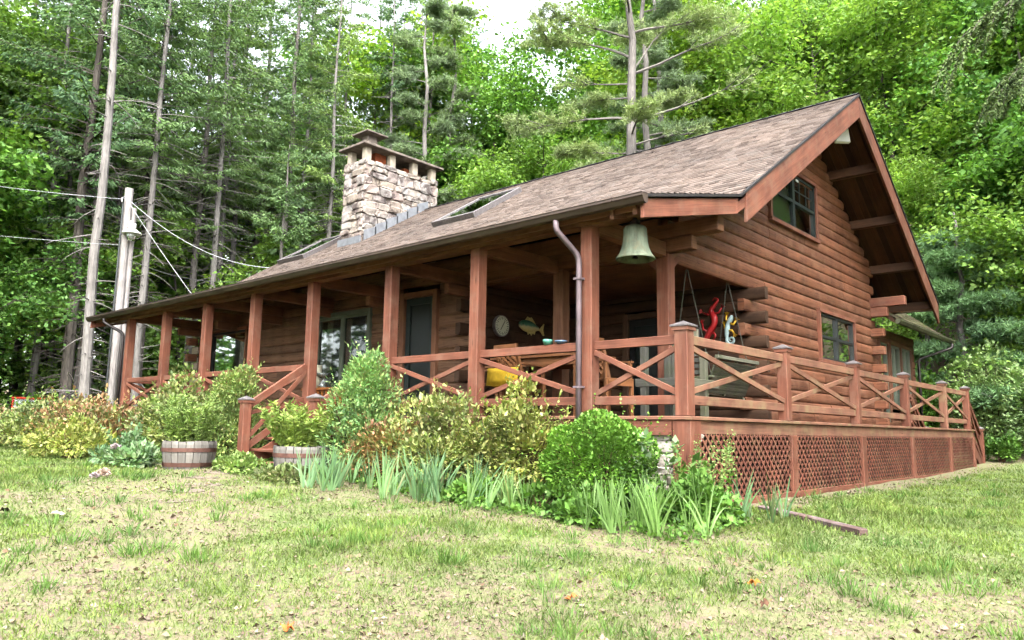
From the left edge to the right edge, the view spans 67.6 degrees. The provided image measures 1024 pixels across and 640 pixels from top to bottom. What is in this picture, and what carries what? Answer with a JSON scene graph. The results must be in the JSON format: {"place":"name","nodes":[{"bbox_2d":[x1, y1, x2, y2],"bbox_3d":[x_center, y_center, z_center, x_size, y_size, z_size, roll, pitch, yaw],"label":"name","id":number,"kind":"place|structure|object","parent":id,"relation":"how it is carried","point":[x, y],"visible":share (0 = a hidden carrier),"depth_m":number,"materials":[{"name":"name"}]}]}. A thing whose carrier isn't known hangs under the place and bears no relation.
{"place":"outdoors","nodes":[
{"label":"outdoors","id":0,"kind":"place"},
{"bbox_2d":[1,0,766,385],"label":"sky","id":1,"kind":"structure","parent":0,"point":[504,11],"materials":[{"name":"white"}]},
{"bbox_2d":[0,222,1023,639],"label":"ground","id":2,"kind":"structure","parent":0,"point":[506,590],"depth_m":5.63,"materials":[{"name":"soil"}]},
{"bbox_2d":[0,0,46,117],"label":"broadleaf tree","id":3,"kind":"object","parent":2,"relation":"on","point":[7,18],"visible":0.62,"depth_m":27.25,"materials":[{"name":"green plant"}]},
{"bbox_2d":[0,385,73,447],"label":"azalea bush","id":4,"kind":"object","parent":2,"relation":"on","point":[14,417],"visible":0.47,"depth_m":18.49,"materials":[{"name":"yellow plant"}]},
{"bbox_2d":[0,207,73,395],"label":"broadleaf tree","id":5,"kind":"object","parent":2,"relation":"on","point":[29,246],"visible":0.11,"depth_m":28.72,"materials":[{"name":"green plant"}]},
{"bbox_2d":[0,0,89,410],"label":"spruce tree","id":6,"kind":"object","parent":2,"relation":"on","point":[12,105],"visible":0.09,"depth_m":31.35,"materials":[{"name":"green plant"}]},
{"bbox_2d":[0,226,114,389],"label":"broadleaf tree","id":7,"kind":"object","parent":2,"relation":"on","point":[34,301],"visible":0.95,"depth_m":25.69,"materials":[{"name":"green plant"}]},
{"bbox_2d":[0,0,135,431],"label":"spruce tree","id":8,"kind":"object","parent":2,"relation":"on","point":[35,358],"visible":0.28,"depth_m":30.10,"materials":[{"name":"green plant"}]},
{"bbox_2d":[18,400,118,459],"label":"azalea bush","id":9,"kind":"object","parent":2,"relation":"on","point":[79,439],"visible":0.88,"depth_m":14.02,"materials":[{"name":"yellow plant"}]},
{"bbox_2d":[0,134,140,373],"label":"broadleaf tree","id":10,"kind":"object","parent":2,"relation":"on","point":[6,162],"visible":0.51,"depth_m":25.97,"materials":[{"name":"green plant"}]},
{"bbox_2d":[23,201,118,402],"bbox_3d":[-18.111,-0.105,32.523,4.584,10.418,4.129,2,-8,-5],"label":"spruce tree","id":11,"kind":"object","parent":2,"relation":"on","point":[94,385],"visible":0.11,"depth_m":32.27,"materials":[{"name":"green plant"}]},
{"bbox_2d":[23,385,120,446],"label":"azalea bush","id":12,"kind":"object","parent":2,"relation":"on","point":[45,414],"visible":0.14,"depth_m":17.15,"materials":[{"name":"red plant"}]},
{"bbox_2d":[0,0,157,293],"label":"broadleaf tree","id":13,"kind":"object","parent":2,"relation":"on","point":[14,135],"visible":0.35,"depth_m":29.00,"materials":[{"name":"green plant"}]},
{"bbox_2d":[0,219,180,401],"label":"broadleaf tree","id":14,"kind":"object","parent":2,"relation":"on","point":[15,365],"visible":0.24,"depth_m":29.57,"materials":[{"name":"green plant"}]},
{"bbox_2d":[0,0,194,408],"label":"spruce tree","id":15,"kind":"object","parent":2,"relation":"on","point":[88,158],"visible":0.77,"depth_m":27.31,"materials":[{"name":"green plant"}]},
{"bbox_2d":[49,383,148,448],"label":"azalea bush","id":16,"kind":"object","parent":2,"relation":"on","point":[107,418],"visible":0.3,"depth_m":15.42,"materials":[{"name":"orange plant"}]},
{"bbox_2d":[0,0,198,397],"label":"broadleaf tree","id":17,"kind":"object","parent":2,"relation":"on","point":[156,209],"visible":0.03,"depth_m":35.52,"materials":[{"name":"green plant"}]},
{"bbox_2d":[38,0,161,400],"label":"spruce tree","id":18,"kind":"object","parent":2,"relation":"on","point":[87,358],"visible":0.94,"depth_m":24.22,"materials":[{"name":"grey plant"}]},
{"bbox_2d":[0,0,208,400],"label":"spruce tree","id":19,"kind":"object","parent":2,"relation":"on","point":[137,69],"visible":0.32,"depth_m":29.08,"materials":[{"name":"green plant"}]},
{"bbox_2d":[105,187,141,406],"bbox_3d":[-11.312,-0.004,22.111,0.919,7.882,0.578,-6,-11,41],"label":"utility pole","id":20,"kind":"object","parent":2,"relation":"on","point":[129,233],"visible":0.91,"depth_m":22.24,"materials":[{"name":"grey wood"}]},
{"bbox_2d":[88,418,160,464],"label":"peony plant","id":21,"kind":"object","parent":2,"relation":"on","point":[125,438],"visible":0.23,"depth_m":12.25,"materials":[{"name":"green plant"}]},
{"bbox_2d":[107,438,161,468],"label":"silvery plant","id":22,"kind":"object","parent":2,"relation":"on","point":[141,454],"visible":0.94,"depth_m":11.46,"materials":[{"name":"green plant"}]},
{"bbox_2d":[60,0,249,405],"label":"spruce tree","id":23,"kind":"object","parent":2,"relation":"on","point":[145,190],"visible":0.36,"depth_m":30.50,"materials":[{"name":"green plant"}]},
{"bbox_2d":[34,208,299,394],"bbox_3d":[-14.715,0.091,34.139,12.205,10.576,10.356,2,-8,-10],"label":"broadleaf tree","id":24,"kind":"object","parent":2,"relation":"on","point":[180,345],"visible":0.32,"depth_m":33.23,"materials":[{"name":"green plant"}]},
{"bbox_2d":[90,0,245,428],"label":"spruce tree","id":25,"kind":"object","parent":2,"relation":"on","point":[146,254],"visible":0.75,"depth_m":28.56,"materials":[{"name":"green plant"}]},
{"bbox_2d":[113,362,223,451],"bbox_3d":[-6.306,1.744,14.523,2.907,1.872,1.854,-6,-11,41],"label":"azalea bush","id":26,"kind":"object","parent":2,"relation":"on","point":[153,429],"visible":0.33,"depth_m":14.21,"materials":[{"name":"green plant"}]},
{"bbox_2d":[161,440,216,469],"bbox_3d":[-4.974,2.086,11.773,0.805,0.455,0.805,-6,-11,41],"label":"barrel planter","id":27,"kind":"object","parent":2,"relation":"on","point":[176,454],"visible":0.92,"depth_m":11.46,"materials":[{"name":"wood"}]},
{"bbox_2d":[151,388,223,443],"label":"barrel plant","id":28,"kind":"object","parent":27,"relation":"on","point":[180,417],"visible":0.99,"depth_m":11.67,"materials":[{"name":"green plant"}]},
{"bbox_2d":[122,0,284,386],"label":"spruce tree","id":29,"kind":"object","parent":2,"relation":"on","point":[197,233],"visible":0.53,"depth_m":34.44,"materials":[{"name":"green plant"}]},
{"bbox_2d":[147,0,284,381],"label":"spruce tree","id":30,"kind":"object","parent":2,"relation":"on","point":[220,160],"visible":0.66,"depth_m":34.10,"materials":[{"name":"green plant"}]},
{"bbox_2d":[164,0,291,357],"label":"spruce tree","id":31,"kind":"object","parent":2,"relation":"on","point":[224,203],"visible":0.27,"depth_m":36.83,"materials":[{"name":"green plant"}]},
{"bbox_2d":[211,449,267,474],"bbox_3d":[-4.026,2.081,11.182,1.066,0.394,0.656,-6,-11,41],"label":"weed patch","id":32,"kind":"object","parent":2,"relation":"on","point":[238,462],"visible":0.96,"depth_m":11.02,"materials":[{"name":"green plant"}]},
{"bbox_2d":[195,358,284,456],"bbox_3d":[-4.976,1.659,13.944,1.906,2.028,1.511,-6,-11,41],"label":"arborvitae","id":33,"kind":"object","parent":2,"relation":"on","point":[230,392],"visible":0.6,"depth_m":13.82,"materials":[{"name":"plant"}]},
{"bbox_2d":[189,0,307,282],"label":"spruce tree","id":34,"kind":"object","parent":2,"relation":"on","point":[234,245],"visible":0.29,"depth_m":38.80,"materials":[{"name":"green plant"}]},
{"bbox_2d":[199,0,315,267],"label":"spruce tree","id":35,"kind":"object","parent":2,"relation":"on","point":[257,241],"visible":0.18,"depth_m":45.18,"materials":[{"name":"green plant"}]},
{"bbox_2d":[206,0,348,256],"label":"spruce tree","id":36,"kind":"object","parent":2,"relation":"on","point":[293,99],"visible":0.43,"depth_m":37.49,"materials":[{"name":"green plant"}]},
{"bbox_2d":[251,461,310,485],"bbox_3d":[-2.992,2.023,10.108,1.121,0.330,0.740,-6,-11,41],"label":"weed patch","id":37,"kind":"object","parent":2,"relation":"on","point":[284,473],"visible":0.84,"depth_m":9.88,"materials":[{"name":"green plant"}]},
{"bbox_2d":[245,142,317,277],"bbox_3d":[-9.704,-1.223,33.090,5.162,13.022,5.730,-2,-9,19],"label":"spruce tree","id":38,"kind":"object","parent":2,"relation":"on","point":[298,235],"visible":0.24,"depth_m":33.06,"materials":[{"name":"green plant"}]},
{"bbox_2d":[273,445,329,477],"bbox_3d":[-3.052,2.045,11.071,0.805,0.456,0.805,-6,-11,41],"label":"barrel planter","id":39,"kind":"object","parent":2,"relation":"on","point":[283,454],"visible":0.36,"depth_m":10.74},
{"bbox_2d":[257,396,342,446],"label":"barrel plant","id":40,"kind":"object","parent":39,"relation":"on","point":[294,428],"visible":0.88,"depth_m":10.98,"materials":[{"name":"green plant"}]},
{"bbox_2d":[251,0,354,249],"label":"spruce tree","id":41,"kind":"object","parent":2,"relation":"on","point":[329,124],"visible":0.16,"depth_m":41.23,"materials":[{"name":"green plant"}]},
{"bbox_2d":[278,43,359,243],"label":"spruce tree","id":42,"kind":"object","parent":2,"relation":"on","point":[339,183],"visible":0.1,"depth_m":43.41,"materials":[{"name":"green plant"}]},
{"bbox_2d":[290,442,360,490],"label":"iris clump","id":43,"kind":"object","parent":2,"relation":"on","point":[336,476],"visible":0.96,"depth_m":9.48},
{"bbox_2d":[274,0,385,245],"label":"spruce tree","id":44,"kind":"object","parent":2,"relation":"on","point":[329,215],"visible":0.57,"depth_m":37.68,"materials":[{"name":"green plant"}]},
{"bbox_2d":[197,22,476,264],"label":"broadleaf tree","id":45,"kind":"object","parent":2,"relation":"on","point":[288,56],"visible":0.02,"depth_m":50.84,"materials":[{"name":"green plant"}]},
{"bbox_2d":[299,0,384,238],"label":"spruce tree","id":46,"kind":"object","parent":2,"relation":"on","point":[345,97],"visible":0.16,"depth_m":46.02,"materials":[{"name":"green plant"}]},
{"bbox_2d":[311,0,406,232],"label":"spruce tree","id":47,"kind":"object","parent":2,"relation":"on","point":[364,40],"visible":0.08,"depth_m":48.50,"materials":[{"name":"green plant"}]},
{"bbox_2d":[314,337,407,475],"bbox_3d":[-2.156,1.281,11.211,1.625,2.162,1.434,-6,-11,41],"label":"arborvitae","id":48,"kind":"object","parent":2,"relation":"on","point":[370,385],"visible":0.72,"depth_m":11.05,"materials":[{"name":"plant"}]},
{"bbox_2d":[266,0,498,232],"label":"broadleaf tree","id":49,"kind":"object","parent":2,"relation":"on","point":[359,87],"visible":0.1,"depth_m":46.84,"materials":[{"name":"green plant"}]},
{"bbox_2d":[339,399,431,480],"bbox_3d":[-1.712,1.705,10.723,1.555,1.205,1.214,-6,-11,41],"label":"azalea bush","id":50,"kind":"object","parent":2,"relation":"on","point":[375,446],"visible":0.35,"depth_m":10.47,"materials":[{"name":"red plant"}]},
{"bbox_2d":[363,0,421,149],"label":"spruce tree","id":51,"kind":"object","parent":2,"relation":"on","point":[391,85],"visible":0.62,"depth_m":43.93,"materials":[{"name":"green plant"}]},
{"bbox_2d":[354,444,440,497],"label":"iris clump","id":52,"kind":"object","parent":2,"relation":"on","point":[388,481],"visible":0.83,"depth_m":9.26,"materials":[{"name":"plant"}]},
{"bbox_2d":[376,0,479,203],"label":"white pine","id":53,"kind":"object","parent":2,"relation":"on","point":[435,9],"visible":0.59,"depth_m":42.71,"materials":[{"name":"grey plant"}]},
{"bbox_2d":[383,0,484,199],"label":"spruce tree","id":54,"kind":"object","parent":2,"relation":"on","point":[430,99],"visible":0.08,"depth_m":47.12,"materials":[{"name":"green plant"}]},
{"bbox_2d":[378,378,495,483],"bbox_3d":[-1.023,1.558,10.386,1.459,1.530,1.946,6,-10,-33],"label":"azalea bush","id":55,"kind":"object","parent":2,"relation":"on","point":[435,438],"visible":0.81,"depth_m":10.09,"materials":[{"name":"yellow plant"}]},
{"bbox_2d":[339,17,541,204],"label":"broadleaf tree","id":56,"kind":"object","parent":2,"relation":"on","point":[435,100],"visible":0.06,"depth_m":47.70,"materials":[{"name":"green plant"}]},
{"bbox_2d":[398,446,510,504],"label":"iris clump","id":57,"kind":"object","parent":2,"relation":"on","point":[435,486],"visible":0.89,"depth_m":9.00,"materials":[{"name":"plant"}]},
{"bbox_2d":[419,1,490,201],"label":"white pine","id":58,"kind":"object","parent":2,"relation":"on","point":[458,28],"visible":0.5,"depth_m":44.72,"materials":[{"name":"grey plant"}]},
{"bbox_2d":[158,452,759,548],"bbox_3d":[-2.384,2.340,11.296,12.070,0.534,1.684,-6,-11,41],"label":"bed ground cover","id":59,"kind":"object","parent":2,"relation":"on","point":[534,508],"visible":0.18,"depth_m":7.92,"materials":[{"name":"green plant"}]},
{"bbox_2d":[442,470,502,506],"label":"leafy perennial","id":60,"kind":"object","parent":2,"relation":"on","point":[459,482],"visible":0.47,"depth_m":8.93,"materials":[{"name":"green plant"}]},
{"bbox_2d":[380,34,585,205],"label":"broadleaf tree","id":61,"kind":"object","parent":2,"relation":"on","point":[489,93],"visible":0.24,"depth_m":42.99,"materials":[{"name":"green plant"}]},
{"bbox_2d":[464,458,544,510],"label":"iris clump","id":62,"kind":"object","parent":2,"relation":"on","point":[507,490],"visible":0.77,"depth_m":8.63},
{"bbox_2d":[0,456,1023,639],"bbox_3d":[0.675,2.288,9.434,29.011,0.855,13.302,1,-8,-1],"label":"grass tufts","id":63,"kind":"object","parent":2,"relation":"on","point":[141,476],"visible":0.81,"depth_m":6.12,"materials":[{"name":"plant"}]},
{"bbox_2d":[0,449,1023,639],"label":"clover","id":64,"kind":"object","parent":2,"relation":"on","point":[549,596],"visible":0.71,"depth_m":5.66,"materials":[{"name":"green plant"}]},
{"bbox_2d":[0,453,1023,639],"bbox_3d":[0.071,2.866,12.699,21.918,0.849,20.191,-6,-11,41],"label":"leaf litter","id":65,"kind":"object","parent":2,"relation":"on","point":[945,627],"visible":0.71,"depth_m":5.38,"materials":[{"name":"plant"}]},
{"bbox_2d":[457,365,572,489],"bbox_3d":[-0.020,1.403,9.704,1.764,1.716,1.297,-3,-9,27],"label":"azalea bush","id":66,"kind":"object","parent":2,"relation":"on","point":[522,432],"visible":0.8,"depth_m":9.51,"materials":[{"name":"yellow plant"}]},
{"bbox_2d":[85,92,985,506],"bbox_3d":[0.868,-0.917,20.876,17.605,9.995,18.604,-6,-11,41],"label":"log cabin","id":67,"kind":"object","parent":2,"relation":"on","point":[791,230],"visible":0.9,"depth_m":14.65,"materials":[{"name":"wood"}]},
{"bbox_2d":[209,326,248,377],"bbox_3d":[-7.348,0.844,19.848,1.970,1.230,0.185,-6,-11,41],"label":"window","id":68,"kind":"structure","parent":67,"relation":"in","point":[228,352],"depth_m":19.87,"materials":[{"name":"glass"}]},
{"bbox_2d":[317,308,372,386],"bbox_3d":[-3.645,0.658,16.591,2.060,1.660,0.285,-6,-11,41],"label":"window","id":69,"kind":"structure","parent":67,"relation":"in","point":[346,323],"depth_m":16.62,"materials":[{"name":"black glass"}]},
{"bbox_2d":[396,289,439,415],"bbox_3d":[-1.795,0.660,14.851,1.080,2.440,0.180,-6,-11,41],"label":"door","id":70,"kind":"structure","parent":67,"relation":"in","point":[419,327],"depth_m":14.91,"materials":[{"name":"grey wood"}]},
{"bbox_2d":[490,352,615,415],"bbox_3d":[0.612,1.052,11.891,1.800,0.940,0.905,-6,-11,41],"label":"dining table","id":71,"kind":"object","parent":67,"relation":"on","point":[546,359],"visible":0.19,"depth_m":11.59,"materials":[{"name":"brown wood"}]},
{"bbox_2d":[616,218,654,263],"bbox_3d":[1.545,-1.017,9.589,0.492,0.540,0.492,-6,-11,41],"label":"bell","id":72,"kind":"object","parent":67,"relation":"hanging from","point":[635,248],"visible":1,"depth_m":9.47,"materials":[{"name":"green metal"}]},
{"bbox_2d":[622,311,657,415],"bbox_3d":[2.591,0.901,14.779,0.970,2.080,0.180,-6,-11,41],"label":"door","id":73,"kind":"structure","parent":67,"relation":"in","point":[639,325],"depth_m":14.89,"materials":[{"name":"brown"}]},
{"bbox_2d":[635,345,718,416],"bbox_3d":[2.295,0.879,10.611,0.770,0.970,0.955,-6,-11,41],"label":"weathered armchair","id":74,"kind":"object","parent":67,"relation":"on","point":[669,375],"visible":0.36,"depth_m":10.49,"materials":[{"name":"grey wood"}]},
{"bbox_2d":[680,269,758,399],"bbox_3d":[3.289,0.250,12.456,0.875,2.091,1.470,-6,-11,41],"label":"porch swing","id":75,"kind":"object","parent":67,"relation":"hanging from","point":[724,389],"visible":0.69,"depth_m":12.16,"materials":[{"name":"brown wood"}]},
{"bbox_2d":[767,173,820,244],"bbox_3d":[5.646,-2.382,15.402,0.185,1.300,2.460,-6,-11,41],"label":"window","id":76,"kind":"structure","parent":67,"relation":"in","point":[795,208],"depth_m":15.62,"materials":[{"name":"red wood"}]},
{"bbox_2d":[816,308,857,366],"bbox_3d":[7.053,0.438,16.631,0.185,1.130,2.260,-6,-11,41],"label":"window","id":77,"kind":"structure","parent":67,"relation":"in","point":[837,340],"depth_m":16.57,"materials":[{"name":"red wood"}]},
{"bbox_2d":[437,115,652,198],"bbox_3d":[1.261,-2.666,37.300,11.481,15.773,10.116,-6,-10,38],"label":"broadleaf tree","id":78,"kind":"object","parent":2,"relation":"on","point":[488,180],"visible":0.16,"depth_m":37.26,"materials":[{"name":"green plant"}]},
{"bbox_2d":[446,74,656,184],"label":"broadleaf tree","id":79,"kind":"object","parent":2,"relation":"on","point":[549,110],"visible":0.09,"depth_m":44.90,"materials":[{"name":"green plant"}]},
{"bbox_2d":[529,467,621,528],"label":"leafy perennial","id":80,"kind":"object","parent":2,"relation":"on","point":[565,508],"visible":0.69,"depth_m":7.72,"materials":[{"name":"green plant"}]},
{"bbox_2d":[505,393,670,507],"bbox_3d":[1.000,1.501,8.642,1.751,1.397,1.804,-6,-11,41],"label":"boxwood","id":81,"kind":"object","parent":2,"relation":"on","point":[606,431],"visible":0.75,"depth_m":8.30,"materials":[{"name":"green plant"}]},
{"bbox_2d":[484,0,735,182],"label":"broadleaf tree","id":82,"kind":"object","parent":2,"relation":"on","point":[562,54],"visible":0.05,"depth_m":43.89,"materials":[{"name":"green plant"}]},
{"bbox_2d":[495,0,771,169],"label":"white pine","id":83,"kind":"object","parent":2,"relation":"on","point":[636,112],"visible":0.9,"depth_m":30.21,"materials":[{"name":"grey plant"}]},
{"bbox_2d":[576,0,715,158],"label":"white pine","id":84,"kind":"object","parent":2,"relation":"on","point":[652,56],"visible":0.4,"depth_m":36.42,"materials":[{"name":"grey plant"}]},
{"bbox_2d":[602,0,692,149],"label":"white pine","id":85,"kind":"object","parent":2,"relation":"on","point":[614,128],"visible":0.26,"depth_m":38.35,"materials":[{"name":"grey plant"}]},
{"bbox_2d":[569,467,726,535],"bbox_3d":[1.309,1.746,7.602,1.616,0.646,1.421,-1,-8,10],"label":"iris clump","id":86,"kind":"object","parent":2,"relation":"on","point":[641,507],"visible":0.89,"depth_m":7.31,"materials":[{"name":"plant"}]},
{"bbox_2d":[613,427,684,509],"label":"silvery weed","id":87,"kind":"object","parent":2,"relation":"on","point":[672,460],"visible":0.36,"depth_m":8.19,"materials":[{"name":"green plant"}]},
{"bbox_2d":[560,0,759,136],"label":"broadleaf tree","id":88,"kind":"object","parent":2,"relation":"on","point":[583,4],"visible":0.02,"depth_m":45.66,"materials":[{"name":"green plant"}]},
{"bbox_2d":[631,449,745,526],"bbox_3d":[1.893,1.748,7.965,1.105,0.811,0.946,-6,-11,41],"label":"leafy perennial","id":89,"kind":"object","parent":2,"relation":"on","point":[725,514],"visible":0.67,"depth_m":7.75,"materials":[{"name":"green plant"}]},
{"bbox_2d":[567,0,819,151],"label":"broadleaf tree","id":90,"kind":"object","parent":2,"relation":"on","point":[652,85],"visible":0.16,"depth_m":39.87,"materials":[{"name":"green plant"}]},
{"bbox_2d":[671,429,741,507],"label":"seed head weed","id":91,"kind":"object","parent":2,"relation":"on","point":[728,458],"visible":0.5,"depth_m":8.06,"materials":[{"name":"green plant"}]},
{"bbox_2d":[655,0,868,138],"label":"broadleaf tree","id":92,"kind":"object","parent":2,"relation":"on","point":[738,20],"visible":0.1,"depth_m":37.54,"materials":[{"name":"green plant"}]},
{"bbox_2d":[704,0,952,171],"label":"broadleaf tree","id":93,"kind":"object","parent":2,"relation":"on","point":[795,43],"visible":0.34,"depth_m":32.65,"materials":[{"name":"green plant"}]},
{"bbox_2d":[736,0,1023,334],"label":"broadleaf tree","id":94,"kind":"object","parent":2,"relation":"on","point":[799,100],"visible":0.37,"depth_m":30.11,"materials":[{"name":"green plant"}]},
{"bbox_2d":[915,358,962,428],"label":"honeysuckle shrub","id":95,"kind":"object","parent":2,"relation":"on","point":[927,394],"visible":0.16,"depth_m":23.94,"materials":[{"name":"green plant"}]},
{"bbox_2d":[860,0,1023,347],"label":"broadleaf tree","id":96,"kind":"object","parent":2,"relation":"on","point":[980,5],"visible":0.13,"depth_m":30.73,"materials":[{"name":"green plant"}]},
{"bbox_2d":[871,138,1023,390],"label":"broadleaf tree","id":97,"kind":"object","parent":2,"relation":"on","point":[911,190],"visible":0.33,"depth_m":26.91,"materials":[{"name":"green plant"}]},
{"bbox_2d":[886,212,1023,433],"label":"young pine","id":98,"kind":"object","parent":2,"relation":"on","point":[942,267],"visible":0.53,"depth_m":23.78,"materials":[{"name":"green plant"}]},
{"bbox_2d":[890,0,1023,258],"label":"broadleaf tree","id":99,"kind":"object","parent":2,"relation":"on","point":[1007,121],"visible":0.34,"depth_m":27.42,"materials":[{"name":"green plant"}]},
{"bbox_2d":[915,169,1023,383],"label":"broadleaf tree","id":100,"kind":"object","parent":2,"relation":"on","point":[1014,236],"visible":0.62,"depth_m":23.11,"materials":[{"name":"green plant"}]},
{"bbox_2d":[930,0,1023,133],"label":"hemlock tree","id":101,"kind":"object","parent":2,"relation":"on","point":[1013,79],"visible":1,"depth_m":9.01,"materials":[{"name":"green plant"}]},
{"bbox_2d":[931,0,1023,205],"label":"broadleaf tree","id":102,"kind":"object","parent":2,"relation":"on","point":[998,171],"visible":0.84,"depth_m":25.21,"materials":[{"name":"green plant"}]},
{"bbox_2d":[935,339,1023,453],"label":"honeysuckle shrub","id":103,"kind":"object","parent":2,"relation":"on","point":[990,417],"visible":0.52,"depth_m":22.02,"materials":[{"name":"green plant"}]},
{"bbox_2d":[993,358,1023,446],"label":"honeysuckle shrub","id":104,"kind":"object","parent":2,"relation":"on","point":[1017,386],"visible":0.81,"depth_m":21.08,"materials":[{"name":"green plant"}]},
{"bbox_2d":[976,427,1023,462],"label":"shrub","id":105,"kind":"object","parent":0,"point":[1005,449],"visible":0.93,"depth_m":20.36,"materials":[{"name":"green plant"}]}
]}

